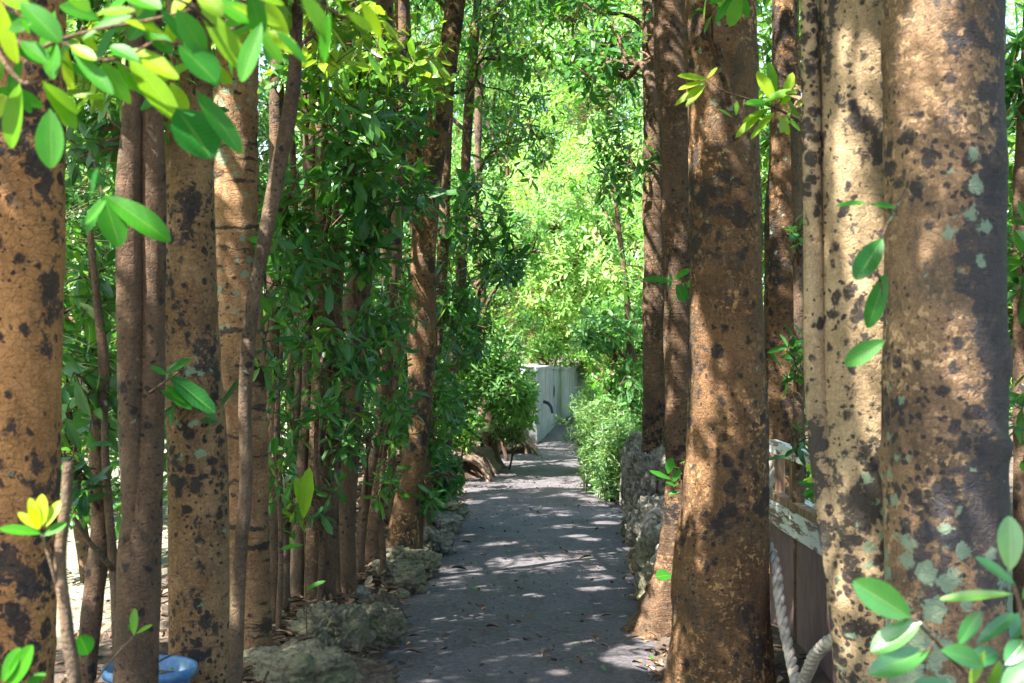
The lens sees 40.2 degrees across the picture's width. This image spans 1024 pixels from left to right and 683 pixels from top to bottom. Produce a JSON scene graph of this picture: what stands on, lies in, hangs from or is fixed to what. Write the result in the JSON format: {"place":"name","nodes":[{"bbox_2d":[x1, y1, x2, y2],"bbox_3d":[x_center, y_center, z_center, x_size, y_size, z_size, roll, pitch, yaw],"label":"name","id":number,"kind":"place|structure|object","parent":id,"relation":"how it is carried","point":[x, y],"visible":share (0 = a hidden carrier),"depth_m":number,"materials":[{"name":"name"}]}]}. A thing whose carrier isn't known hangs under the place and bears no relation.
{"place":"outdoors","nodes":[
{"label":"outdoors","id":0,"kind":"place"},
{"bbox_2d":[381,413,658,682],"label":"path","id":1,"kind":"structure","parent":0,"point":[617,658],"depth_m":8.36,"materials":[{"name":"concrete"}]},
{"bbox_2d":[423,526,456,554],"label":"rock","id":2,"kind":"object","parent":1,"relation":"on","point":[442,541],"visible":0.65,"depth_m":9.79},
{"bbox_2d":[443,501,469,518],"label":"rock","id":3,"kind":"object","parent":1,"relation":"on","point":[459,508],"visible":0.41,"depth_m":11.66,"materials":[{"name":"stone"}]},
{"bbox_2d":[382,445,659,682],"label":"debris","id":4,"kind":"object","parent":1,"relation":"on","point":[536,634],"visible":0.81,"depth_m":8.70,"materials":[{"name":"brown plant"}]},
{"bbox_2d":[54,345,1012,682],"bbox_3d":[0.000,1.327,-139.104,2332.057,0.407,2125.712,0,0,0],"label":"ground","id":5,"kind":"structure","parent":0,"point":[104,651],"depth_m":7.00,"materials":[{"name":"beige soil"}]},
{"bbox_2d":[0,0,66,682],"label":"tree","id":6,"kind":"object","parent":5,"relation":"on","point":[32,232],"visible":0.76,"depth_m":3.51,"materials":[{"name":"brown plant"}]},
{"bbox_2d":[85,149,170,246],"bbox_3d":[-0.829,-0.300,2.855,0.313,0.225,0.111,0,0,44],"label":"leafy branch","id":7,"kind":"object","parent":6,"relation":"attached to","point":[116,215],"visible":0.92,"depth_m":2.79,"materials":[{"name":"green plant"}]},
{"bbox_2d":[0,0,381,224],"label":"leafy branch","id":8,"kind":"object","parent":6,"relation":"attached to","point":[208,130],"visible":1,"depth_m":2.32,"materials":[{"name":"green plant"}]},
{"bbox_2d":[0,462,93,682],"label":"seedling","id":9,"kind":"object","parent":5,"relation":"on","point":[16,663],"visible":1,"depth_m":2.59,"materials":[{"name":"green plant"}]},
{"bbox_2d":[64,89,114,383],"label":"tree","id":10,"kind":"object","parent":5,"relation":"on","point":[85,178],"visible":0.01,"depth_m":12.25,"materials":[{"name":"green plant"}]},
{"bbox_2d":[60,230,118,682],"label":"shrub","id":11,"kind":"object","parent":5,"relation":"on","point":[98,423],"visible":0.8,"depth_m":4.67,"materials":[{"name":"green plant"}]},
{"bbox_2d":[60,134,166,583],"bbox_3d":[-2.596,0.102,8.622,1.859,2.816,1.373,0,0,-15],"label":"bush","id":12,"kind":"object","parent":5,"relation":"on","point":[82,546],"visible":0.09,"depth_m":8.47,"materials":[{"name":"green plant"}]},
{"bbox_2d":[64,165,166,515],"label":"tree","id":13,"kind":"object","parent":5,"relation":"on","point":[71,198],"visible":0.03,"depth_m":11.35,"materials":[{"name":"green plant"}]},
{"bbox_2d":[66,0,169,682],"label":"tree","id":14,"kind":"object","parent":5,"relation":"on","point":[131,149],"visible":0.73,"depth_m":4.25,"materials":[{"name":"brown plant"}]},
{"bbox_2d":[94,608,151,682],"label":"twig","id":15,"kind":"object","parent":5,"relation":"on","point":[132,626],"visible":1,"depth_m":3.30,"materials":[{"name":"green plant"}]},
{"bbox_2d":[101,655,197,682],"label":"planter","id":16,"kind":"object","parent":5,"relation":"on","point":[185,668],"visible":0.47,"depth_m":4.73,"materials":[{"name":"blue plastic"}]},
{"bbox_2d":[88,0,238,682],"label":"tree","id":17,"kind":"object","parent":5,"relation":"on","point":[198,571],"visible":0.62,"depth_m":4.92,"materials":[{"name":"brown plant"}]},
{"bbox_2d":[149,358,215,412],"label":"leafy branch","id":18,"kind":"object","parent":17,"relation":"attached to","point":[182,391],"visible":1,"depth_m":4.10,"materials":[{"name":"green plant"}]},
{"bbox_2d":[64,46,351,425],"bbox_3d":[-3.277,-0.859,14.003,3.844,4.836,2.504,0,0,0],"label":"tree","id":19,"kind":"object","parent":5,"relation":"on","point":[260,107],"visible":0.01,"depth_m":14.02,"materials":[{"name":"green plant"}]},
{"bbox_2d":[161,0,272,649],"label":"tree","id":20,"kind":"object","parent":5,"relation":"on","point":[236,182],"visible":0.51,"depth_m":5.92,"materials":[{"name":"brown plant"}]},
{"bbox_2d":[66,0,447,598],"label":"tree","id":21,"kind":"object","parent":5,"relation":"on","point":[365,261],"visible":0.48,"depth_m":7.18,"materials":[{"name":"green plant"}]},
{"bbox_2d":[246,219,302,392],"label":"sapling","id":22,"kind":"object","parent":5,"relation":"on","point":[272,269],"visible":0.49,"depth_m":5.96,"materials":[{"name":"green plant"}]},
{"bbox_2d":[266,334,303,632],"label":"sapling","id":23,"kind":"object","parent":5,"relation":"on","point":[274,448],"visible":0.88,"depth_m":6.43,"materials":[{"name":"green plant"}]},
{"bbox_2d":[257,49,328,627],"bbox_3d":[-1.071,-0.573,6.481,0.389,3.961,0.763,0,0,0],"label":"tree","id":24,"kind":"object","parent":5,"relation":"on","point":[293,302],"visible":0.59,"depth_m":6.57,"materials":[{"name":"brown plant"}]},
{"bbox_2d":[267,306,337,615],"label":"sapling","id":25,"kind":"object","parent":5,"relation":"on","point":[301,341],"visible":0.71,"depth_m":6.79,"materials":[{"name":"green plant"}]},
{"bbox_2d":[281,467,324,639],"bbox_3d":[-0.881,0.999,5.905,0.191,0.940,0.047,0,0,-6],"label":"seedling","id":26,"kind":"object","parent":5,"relation":"on","point":[304,490],"visible":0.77,"depth_m":5.89,"materials":[{"name":"green plant"}]},
{"bbox_2d":[243,638,365,682],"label":"rock","id":27,"kind":"object","parent":5,"relation":"on","point":[292,660],"visible":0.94,"depth_m":5.58,"materials":[{"name":"stone"}]},
{"bbox_2d":[280,128,338,451],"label":"sapling","id":28,"kind":"object","parent":5,"relation":"on","point":[312,289],"visible":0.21,"depth_m":7.58,"materials":[{"name":"green plant"}]},
{"bbox_2d":[226,0,398,682],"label":"tree","id":29,"kind":"object","parent":5,"relation":"on","point":[295,15],"visible":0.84,"depth_m":4.58,"materials":[{"name":"brown plant"}]},
{"bbox_2d":[257,108,371,486],"bbox_3d":[-1.913,-0.098,10.167,1.808,3.233,1.480,0,0,0],"label":"tree","id":30,"kind":"object","parent":5,"relation":"on","point":[264,116],"visible":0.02,"depth_m":10.06,"materials":[{"name":"green plant"}]},
{"bbox_2d":[261,20,374,599],"bbox_3d":[-0.929,-0.572,6.769,0.557,3.948,1.092,0,0,-9],"label":"tree","id":31,"kind":"object","parent":5,"relation":"on","point":[311,259],"visible":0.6,"depth_m":6.78,"materials":[{"name":"green plant"}]},
{"bbox_2d":[294,340,355,602],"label":"sapling","id":32,"kind":"object","parent":5,"relation":"on","point":[323,403],"visible":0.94,"depth_m":6.82,"materials":[{"name":"green plant"}]},
{"bbox_2d":[286,600,375,656],"bbox_3d":[-0.860,1.402,6.589,0.414,0.378,0.407,0,0,38],"label":"rock","id":33,"kind":"object","parent":5,"relation":"on","point":[341,625],"visible":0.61,"depth_m":6.47,"materials":[{"name":"stone"}]},
{"bbox_2d":[259,77,410,431],"bbox_3d":[-2.401,-1.074,17.507,3.182,5.138,2.476,0,0,0],"label":"tree","id":34,"kind":"object","parent":5,"relation":"on","point":[285,362],"depth_m":17.07,"materials":[{"name":"green plant"}]},
{"bbox_2d":[307,310,377,591],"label":"sapling","id":35,"kind":"object","parent":5,"relation":"on","point":[355,363],"visible":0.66,"depth_m":7.25,"materials":[{"name":"green plant"}]},
{"bbox_2d":[294,228,406,474],"bbox_3d":[-1.458,0.167,12.586,1.060,2.387,1.356,0,0,0],"label":"bush","id":36,"kind":"object","parent":5,"relation":"on","point":[369,393],"visible":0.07,"depth_m":12.59,"materials":[{"name":"green plant"}]},
{"bbox_2d":[297,0,409,602],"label":"tree","id":37,"kind":"object","parent":5,"relation":"on","point":[332,172],"visible":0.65,"depth_m":6.58,"materials":[{"name":"green plant"}]},
{"bbox_2d":[356,594,376,604],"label":"rock","id":38,"kind":"object","parent":5,"relation":"on","point":[368,598],"visible":0.23,"depth_m":7.45,"materials":[{"name":"stone"}]},
{"bbox_2d":[339,0,408,581],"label":"tree","id":39,"kind":"object","parent":5,"relation":"on","point":[375,433],"visible":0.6,"depth_m":8.17,"materials":[{"name":"brown plant"}]},
{"bbox_2d":[349,655,399,682],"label":"rock","id":40,"kind":"object","parent":5,"relation":"on","point":[376,671],"visible":0.56,"depth_m":5.74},
{"bbox_2d":[267,0,482,525],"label":"tree","id":41,"kind":"object","parent":5,"relation":"on","point":[451,308],"visible":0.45,"depth_m":10.19,"materials":[{"name":"green plant"}]},
{"bbox_2d":[310,0,445,602],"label":"tree","id":42,"kind":"object","parent":5,"relation":"on","point":[372,73],"visible":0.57,"depth_m":7.11,"materials":[{"name":"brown plant"}]},
{"bbox_2d":[347,602,408,650],"bbox_3d":[-0.696,1.411,6.894,0.376,0.265,0.225,0,0,0],"label":"rock","id":43,"kind":"object","parent":5,"relation":"on","point":[388,624],"visible":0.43,"depth_m":6.84,"materials":[{"name":"stone"}]},
{"bbox_2d":[371,594,402,611],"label":"rock","id":44,"kind":"object","parent":5,"relation":"on","point":[391,599],"visible":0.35,"depth_m":7.35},
{"bbox_2d":[365,144,419,567],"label":"tree","id":45,"kind":"object","parent":5,"relation":"on","point":[372,552],"visible":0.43,"depth_m":8.52,"materials":[{"name":"green plant"}]},
{"bbox_2d":[358,295,430,580],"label":"sapling","id":46,"kind":"object","parent":5,"relation":"on","point":[388,414],"visible":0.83,"depth_m":8.02,"materials":[{"name":"green plant"}]},
{"bbox_2d":[386,545,409,558],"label":"rock","id":47,"kind":"object","parent":5,"relation":"on","point":[392,552],"visible":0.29,"depth_m":9.11,"materials":[{"name":"stone"}]},
{"bbox_2d":[369,558,428,594],"bbox_3d":[-0.680,1.420,8.410,0.374,0.233,0.328,0,0,0],"label":"rock","id":48,"kind":"object","parent":5,"relation":"on","point":[409,575],"visible":0.69,"depth_m":8.30,"materials":[{"name":"stone"}]},
{"bbox_2d":[380,174,417,527],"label":"sapling","id":49,"kind":"object","parent":5,"relation":"on","point":[392,462],"visible":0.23,"depth_m":9.87,"materials":[{"name":"green plant"}]},
{"bbox_2d":[363,222,454,459],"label":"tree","id":50,"kind":"object","parent":5,"relation":"on","point":[406,233],"visible":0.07,"depth_m":15.32,"materials":[{"name":"green plant"}]},
{"bbox_2d":[395,549,442,578],"bbox_3d":[-0.596,1.423,8.951,0.291,0.198,0.230,0,0,-28],"label":"rock","id":51,"kind":"object","parent":5,"relation":"on","point":[430,560],"visible":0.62,"depth_m":8.89,"materials":[{"name":"stone"}]},
{"bbox_2d":[55,437,806,682],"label":"leaf litter","id":52,"kind":"object","parent":5,"relation":"on","point":[367,576],"visible":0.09,"depth_m":7.04,"materials":[{"name":"plant"}]},
{"bbox_2d":[408,404,461,548],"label":"sapling","id":53,"kind":"object","parent":5,"relation":"on","point":[437,445],"visible":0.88,"depth_m":9.48,"materials":[{"name":"green plant"}]},
{"bbox_2d":[431,511,464,533],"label":"rock","id":54,"kind":"object","parent":5,"relation":"on","point":[453,522],"visible":0.56,"depth_m":10.88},
{"bbox_2d":[431,439,469,512],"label":"shrub","id":55,"kind":"object","parent":5,"relation":"on","point":[453,463],"visible":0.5,"depth_m":11.08,"materials":[{"name":"green plant"}]},
{"bbox_2d":[270,0,641,505],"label":"tree","id":56,"kind":"object","parent":5,"relation":"on","point":[461,210],"visible":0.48,"depth_m":11.13,"materials":[{"name":"green plant"}]},
{"bbox_2d":[385,0,553,548],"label":"tree","id":57,"kind":"object","parent":5,"relation":"on","point":[427,161],"visible":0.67,"depth_m":9.33,"materials":[{"name":"green plant"}]},
{"bbox_2d":[438,437,501,481],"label":"root bank","id":58,"kind":"structure","parent":5,"relation":"on","point":[484,464],"depth_m":15.45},
{"bbox_2d":[452,409,488,493],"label":"shrub","id":59,"kind":"object","parent":5,"relation":"on","point":[469,434],"visible":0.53,"depth_m":13.73,"materials":[{"name":"green plant"}]},
{"bbox_2d":[400,165,555,402],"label":"tree","id":60,"kind":"object","parent":5,"relation":"on","point":[487,292],"visible":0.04,"depth_m":28.48,"materials":[{"name":"green plant"}]},
{"bbox_2d":[410,38,556,468],"bbox_3d":[-0.683,-1.122,17.583,1.832,5.383,5.805,0,0,-9],"label":"tree","id":61,"kind":"object","parent":5,"relation":"on","point":[497,387],"visible":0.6,"depth_m":15.68,"materials":[{"name":"green plant"}]},
{"bbox_2d":[390,13,587,355],"bbox_3d":[-0.452,-2.775,30.015,4.804,8.576,3.127,0,0,0],"label":"tree","id":62,"kind":"object","parent":5,"relation":"on","point":[457,134],"visible":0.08,"depth_m":29.35,"materials":[{"name":"green plant"}]},
{"bbox_2d":[485,414,529,469],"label":"shrub","id":63,"kind":"object","parent":5,"relation":"on","point":[508,434],"visible":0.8,"depth_m":16.23,"materials":[{"name":"green plant"}]},
{"bbox_2d":[477,367,537,460],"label":"shrub","id":64,"kind":"object","parent":5,"relation":"on","point":[505,454],"visible":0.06,"depth_m":17.57,"materials":[{"name":"green plant"}]},
{"bbox_2d":[498,429,539,455],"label":"root bank","id":65,"kind":"structure","parent":5,"relation":"on","point":[527,447],"depth_m":18.56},
{"bbox_2d":[452,119,593,363],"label":"tree","id":66,"kind":"object","parent":5,"relation":"on","point":[505,296],"visible":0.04,"depth_m":24.44,"materials":[{"name":"green plant"}]},
{"bbox_2d":[410,0,642,406],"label":"tree","id":67,"kind":"object","parent":5,"relation":"on","point":[508,171],"visible":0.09,"depth_m":28.93,"materials":[{"name":"green plant"}]},
{"bbox_2d":[64,0,1023,410],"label":"distant wood","id":68,"kind":"object","parent":5,"relation":"on","point":[1010,12],"visible":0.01,"depth_m":36.31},
{"bbox_2d":[522,328,565,397],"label":"bush","id":69,"kind":"object","parent":5,"relation":"on","point":[549,348],"visible":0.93,"depth_m":24.39,"materials":[{"name":"green plant"}]},
{"bbox_2d":[467,209,642,358],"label":"tree","id":70,"kind":"object","parent":5,"relation":"on","point":[571,313],"visible":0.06,"depth_m":28.35,"materials":[{"name":"green plant"}]},
{"bbox_2d":[526,366,585,442],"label":"concrete wall","id":71,"kind":"structure","parent":5,"relation":"on","point":[564,381],"depth_m":24.15,"materials":[{"name":"grey concrete"}]},
{"bbox_2d":[519,291,609,383],"bbox_3d":[1.688,-0.003,31.013,3.135,3.008,2.481,0,0,0],"label":"bush","id":72,"kind":"object","parent":5,"relation":"on","point":[564,365],"visible":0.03,"depth_m":30.75,"materials":[{"name":"green plant"}]},
{"bbox_2d":[498,124,643,341],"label":"tree","id":73,"kind":"object","parent":5,"relation":"on","point":[564,268],"visible":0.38,"depth_m":18.54,"materials":[{"name":"green plant"}]},
{"bbox_2d":[509,0,643,378],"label":"tree","id":74,"kind":"object","parent":5,"relation":"on","point":[586,119],"visible":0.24,"depth_m":22.54,"materials":[{"name":"green plant"}]},
{"bbox_2d":[534,159,642,429],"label":"tree","id":75,"kind":"object","parent":5,"relation":"on","point":[628,384],"visible":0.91,"depth_m":14.01,"materials":[{"name":"green plant"}]},
{"bbox_2d":[551,390,629,469],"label":"feathery shrub","id":76,"kind":"object","parent":5,"relation":"on","point":[604,406],"visible":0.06,"depth_m":15.57,"materials":[{"name":"green plant"}]},
{"bbox_2d":[564,382,616,434],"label":"feathery shrub","id":77,"kind":"object","parent":5,"relation":"on","point":[586,397],"visible":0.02,"depth_m":19.53,"materials":[{"name":"green plant"}]},
{"bbox_2d":[566,345,622,404],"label":"bush","id":78,"kind":"object","parent":5,"relation":"on","point":[593,367],"visible":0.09,"depth_m":25.79,"materials":[{"name":"green plant"}]},
{"bbox_2d":[572,408,641,503],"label":"feathery shrub","id":79,"kind":"object","parent":5,"relation":"on","point":[600,455],"visible":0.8,"depth_m":13.34,"materials":[{"name":"green plant"}]},
{"bbox_2d":[582,274,642,413],"bbox_3d":[1.379,0.362,16.003,1.174,2.294,1.553,0,0,-21],"label":"bush","id":80,"kind":"object","parent":5,"relation":"on","point":[603,388],"visible":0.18,"depth_m":15.94,"materials":[{"name":"green plant"}]},
{"bbox_2d":[553,0,689,640],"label":"tree","id":81,"kind":"object","parent":5,"relation":"on","point":[653,613],"visible":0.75,"depth_m":7.19,"materials":[{"name":"brown plant"}]},
{"bbox_2d":[650,458,681,579],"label":"leafy branch","id":82,"kind":"object","parent":81,"relation":"attached to","point":[662,574],"visible":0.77,"depth_m":6.80,"materials":[{"name":"green plant"}]},
{"bbox_2d":[642,268,689,301],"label":"leafy branch","id":83,"kind":"object","parent":81,"relation":"attached to","point":[682,293],"visible":0.97,"depth_m":6.71,"materials":[{"name":"green plant"}]},
{"bbox_2d":[481,0,771,453],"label":"tree","id":84,"kind":"object","parent":5,"relation":"on","point":[653,400],"visible":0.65,"depth_m":10.93,"materials":[{"name":"green plant"}]},
{"bbox_2d":[619,432,641,513],"bbox_3d":[1.024,1.125,11.594,0.263,0.762,0.461,0,0,0],"label":"rock","id":85,"kind":"object","parent":5,"relation":"on","point":[636,437],"visible":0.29,"depth_m":11.53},
{"bbox_2d":[620,442,664,535],"bbox_3d":[1.046,1.236,10.599,0.436,0.929,0.725,0,0,0],"label":"rock","id":86,"kind":"object","parent":5,"relation":"on","point":[639,478],"visible":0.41,"depth_m":10.46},
{"bbox_2d":[625,494,663,542],"bbox_3d":[0.966,1.284,9.202,0.343,0.592,0.681,0,0,-16],"label":"rock","id":87,"kind":"object","parent":5,"relation":"on","point":[634,526],"visible":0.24,"depth_m":9.16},
{"bbox_2d":[635,561,654,600],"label":"rock","id":88,"kind":"object","parent":5,"relation":"on","point":[644,575],"visible":0.16,"depth_m":7.77,"materials":[{"name":"stone"}]},
{"bbox_2d":[631,528,661,573],"bbox_3d":[0.859,1.362,8.337,0.294,0.480,0.527,0,0,0],"label":"rock","id":89,"kind":"object","parent":5,"relation":"on","point":[644,550],"visible":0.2,"depth_m":8.25,"materials":[{"name":"stone"}]},
{"bbox_2d":[643,507,662,536],"bbox_3d":[0.882,1.109,8.579,0.149,0.182,0.094,0,0,0],"label":"rope","id":90,"kind":"object","parent":89,"relation":"on","point":[651,513],"visible":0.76,"depth_m":8.58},
{"bbox_2d":[616,55,769,353],"bbox_3d":[2.207,-1.131,15.999,2.044,5.210,2.714,0,0,0],"label":"tree","id":91,"kind":"object","parent":5,"relation":"on","point":[639,261],"visible":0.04,"depth_m":15.95,"materials":[{"name":"green plant"}]},
{"bbox_2d":[663,0,776,682],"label":"tree","id":92,"kind":"object","parent":5,"relation":"on","point":[721,631],"visible":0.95,"depth_m":5.75,"materials":[{"name":"brown plant"}]},
{"bbox_2d":[709,0,749,26],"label":"leafy branch","id":93,"kind":"object","parent":92,"relation":"attached to","point":[732,10],"visible":1,"depth_m":5.09,"materials":[{"name":"green plant"}]},
{"bbox_2d":[769,542,831,682],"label":"rope","id":94,"kind":"object","parent":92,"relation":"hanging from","point":[820,649],"visible":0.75,"depth_m":5.53,"materials":[{"name":"fabric"}]},
{"bbox_2d":[759,54,801,302],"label":"tree","id":95,"kind":"object","parent":5,"relation":"on","point":[764,146],"depth_m":10.95,"materials":[{"name":"green plant"}]},
{"bbox_2d":[757,0,806,585],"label":"tree","id":96,"kind":"object","parent":5,"relation":"on","point":[783,44],"visible":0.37,"depth_m":7.52,"materials":[{"name":"brown plant"}]},
{"bbox_2d":[767,120,808,642],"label":"sapling","id":97,"kind":"object","parent":5,"relation":"on","point":[796,355],"visible":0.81,"depth_m":6.58,"materials":[{"name":"brown plant"}]},
{"bbox_2d":[769,439,835,682],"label":"wooden barrier","id":98,"kind":"object","parent":5,"relation":"on","point":[789,520],"visible":0.3,"depth_m":6.48,"materials":[{"name":"white paint"}]},
{"bbox_2d":[769,451,774,495],"bbox_3d":[1.169,0.592,6.475,0.096,0.294,0.105,0,0,0],"label":"rope","id":99,"kind":"object","parent":98,"relation":"attached to","point":[771,476],"visible":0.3,"depth_m":6.44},
{"bbox_2d":[804,406,813,502],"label":"tree trunk","id":100,"kind":"object","parent":5,"relation":"on","point":[810,496],"depth_m":9.50,"materials":[{"name":"green plant"}]},
{"bbox_2d":[778,0,885,682],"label":"tree","id":101,"kind":"object","parent":5,"relation":"on","point":[841,98],"visible":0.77,"depth_m":3.96,"materials":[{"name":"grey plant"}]},
{"bbox_2d":[675,63,801,138],"bbox_3d":[0.828,-0.836,4.849,0.525,0.278,0.140,0,0,-20],"label":"leafy branch","id":102,"kind":"object","parent":101,"relation":"attached to","point":[768,84],"visible":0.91,"depth_m":4.84,"materials":[{"name":"green plant"}]},
{"bbox_2d":[798,464,812,494],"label":"leafy branch","id":103,"kind":"object","parent":101,"relation":"attached to","point":[807,481],"visible":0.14,"depth_m":5.50,"materials":[{"name":"green plant"}]},
{"bbox_2d":[853,516,1023,682],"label":"young plant","id":104,"kind":"object","parent":5,"relation":"on","point":[887,600],"visible":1,"depth_m":2.29,"materials":[{"name":"green plant"}]},
{"bbox_2d":[877,0,1013,682],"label":"tree","id":105,"kind":"object","parent":5,"relation":"on","point":[945,450],"visible":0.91,"depth_m":3.56,"materials":[{"name":"brown plant"}]},
{"bbox_2d":[836,189,905,366],"bbox_3d":[0.782,-0.147,3.077,0.123,0.403,0.320,0,0,23],"label":"leafy branch","id":106,"kind":"object","parent":105,"relation":"attached to","point":[867,259],"visible":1,"depth_m":2.95,"materials":[{"name":"green plant"}]},
{"bbox_2d":[1005,4,1022,471],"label":"tree","id":107,"kind":"object","parent":5,"relation":"on","point":[1010,138],"visible":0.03,"depth_m":9.90,"materials":[{"name":"brown plant"}]},
{"bbox_2d":[1005,1,1023,639],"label":"tree","id":108,"kind":"object","parent":5,"relation":"on","point":[1014,78],"visible":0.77,"depth_m":5.46,"materials":[{"name":"brown plant"}]},
{"bbox_2d":[68,0,1022,341],"label":"sky","id":109,"kind":"structure","parent":0,"point":[1010,18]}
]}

